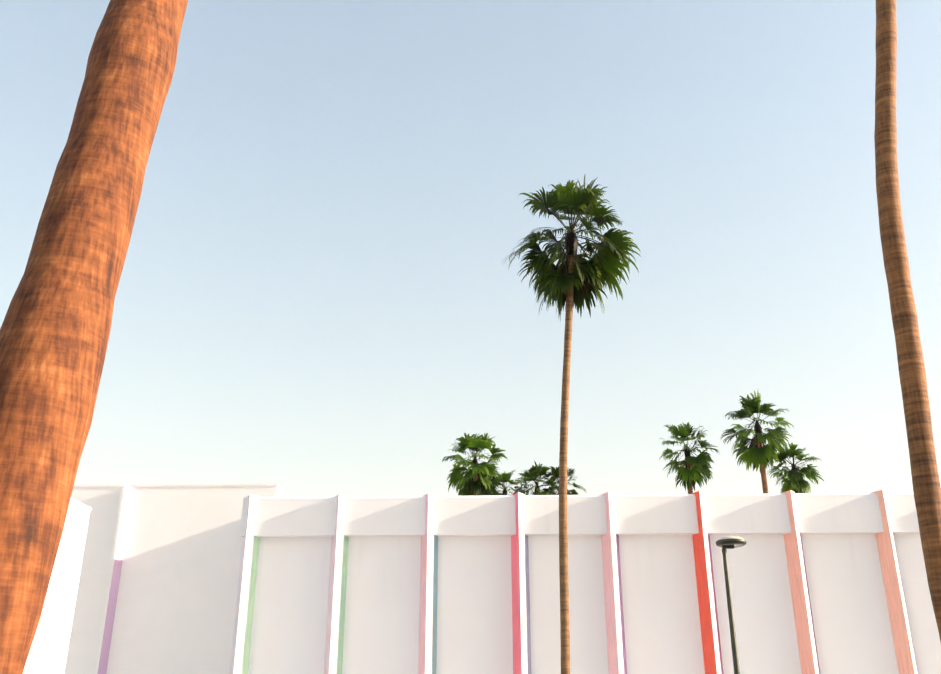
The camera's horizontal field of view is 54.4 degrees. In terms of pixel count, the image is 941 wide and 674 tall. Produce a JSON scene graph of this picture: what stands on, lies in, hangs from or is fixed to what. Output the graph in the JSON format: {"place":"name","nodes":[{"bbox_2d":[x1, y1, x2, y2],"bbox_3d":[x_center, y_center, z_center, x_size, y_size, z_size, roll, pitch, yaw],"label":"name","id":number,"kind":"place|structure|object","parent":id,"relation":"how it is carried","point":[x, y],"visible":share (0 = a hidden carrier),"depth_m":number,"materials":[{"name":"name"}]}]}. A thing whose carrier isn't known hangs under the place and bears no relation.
{"place":"outdoors","nodes":[
{"label":"outdoors","id":0,"kind":"place"},
{"bbox_2d":[64,483,289,673],"bbox_3d":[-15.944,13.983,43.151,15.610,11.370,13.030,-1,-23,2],"label":"building","id":1,"kind":"structure","parent":0,"point":[127,609],"depth_m":38.14,"materials":[{"name":"white paint"}]},
{"bbox_2d":[0,0,940,673],"label":"sky","id":2,"kind":"structure","parent":0,"point":[317,295],"materials":[{"name":"blue"}]},
{"bbox_2d":[437,433,507,495],"bbox_3d":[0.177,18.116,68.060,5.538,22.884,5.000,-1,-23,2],"label":"palm","id":3,"kind":"object","parent":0,"point":[486,479],"depth_m":70.80,"materials":[{"name":"green plant"}]},
{"bbox_2d":[491,470,520,494],"bbox_3d":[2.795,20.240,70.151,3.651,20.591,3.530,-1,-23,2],"label":"palm","id":4,"kind":"object","parent":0,"point":[506,477],"visible":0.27,"depth_m":73.42,"materials":[{"name":"green plant"}]},
{"bbox_2d":[511,461,558,494],"bbox_3d":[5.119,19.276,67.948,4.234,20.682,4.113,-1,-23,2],"label":"palm","id":5,"kind":"object","parent":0,"point":[533,474],"depth_m":70.80,"materials":[{"name":"green plant"}]},
{"bbox_2d":[538,466,586,494],"bbox_3d":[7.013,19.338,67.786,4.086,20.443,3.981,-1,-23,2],"label":"palm","id":6,"kind":"object","parent":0,"point":[570,473],"depth_m":70.71,"materials":[{"name":"green plant"}]},
{"bbox_2d":[505,175,640,673],"bbox_3d":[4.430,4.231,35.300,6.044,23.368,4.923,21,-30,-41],"label":"palm","id":7,"kind":"object","parent":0,"point":[587,204],"depth_m":37.66,"materials":[{"name":"green plant"}]},
{"bbox_2d":[229,490,940,673],"bbox_3d":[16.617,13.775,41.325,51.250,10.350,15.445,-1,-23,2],"label":"building","id":8,"kind":"structure","parent":0,"point":[883,552],"depth_m":35.69,"materials":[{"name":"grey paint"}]},
{"bbox_2d":[659,422,719,493],"bbox_3d":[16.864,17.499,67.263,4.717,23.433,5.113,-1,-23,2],"label":"palm","id":9,"kind":"object","parent":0,"point":[699,467],"depth_m":70.43,"materials":[{"name":"green plant"}]},
{"bbox_2d":[719,391,793,493],"bbox_3d":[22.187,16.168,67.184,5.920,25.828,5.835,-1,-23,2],"label":"palm","id":10,"kind":"object","parent":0,"point":[750,455],"depth_m":70.37,"materials":[{"name":"green plant"}]},
{"bbox_2d":[767,443,823,492],"bbox_3d":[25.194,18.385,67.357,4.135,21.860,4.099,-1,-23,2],"label":"palm","id":11,"kind":"object","parent":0,"point":[800,482],"depth_m":70.33,"materials":[{"name":"green plant"}]},
{"label":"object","id":12,"kind":"structure","parent":0,"visible":0},
{"bbox_2d":[23,498,91,673],"bbox_3d":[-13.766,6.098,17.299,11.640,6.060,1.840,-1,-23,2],"label":"wall","id":13,"kind":"structure","parent":12,"relation":"on","point":[51,641],"depth_m":17.82,"materials":[{"name":"white paint"}]},
{"bbox_2d":[0,0,187,673],"bbox_3d":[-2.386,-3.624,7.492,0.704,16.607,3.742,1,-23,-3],"label":"palm","id":14,"kind":"object","parent":12,"relation":"on","point":[61,306],"visible":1,"depth_m":5.07,"materials":[{"name":"brown plant"}]},
{"bbox_2d":[716,536,746,673],"bbox_3d":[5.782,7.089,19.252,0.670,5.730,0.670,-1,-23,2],"label":"parking lamp","id":15,"kind":"object","parent":12,"relation":"on","point":[728,542],"visible":1,"depth_m":19.91,"materials":[{"name":"black metal"}]},
{"bbox_2d":[874,0,940,641],"bbox_3d":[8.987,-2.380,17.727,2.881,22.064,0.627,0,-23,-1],"label":"palm","id":16,"kind":"object","parent":12,"relation":"on","point":[922,454],"visible":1,"depth_m":16.74,"materials":[{"name":"beige plant"}]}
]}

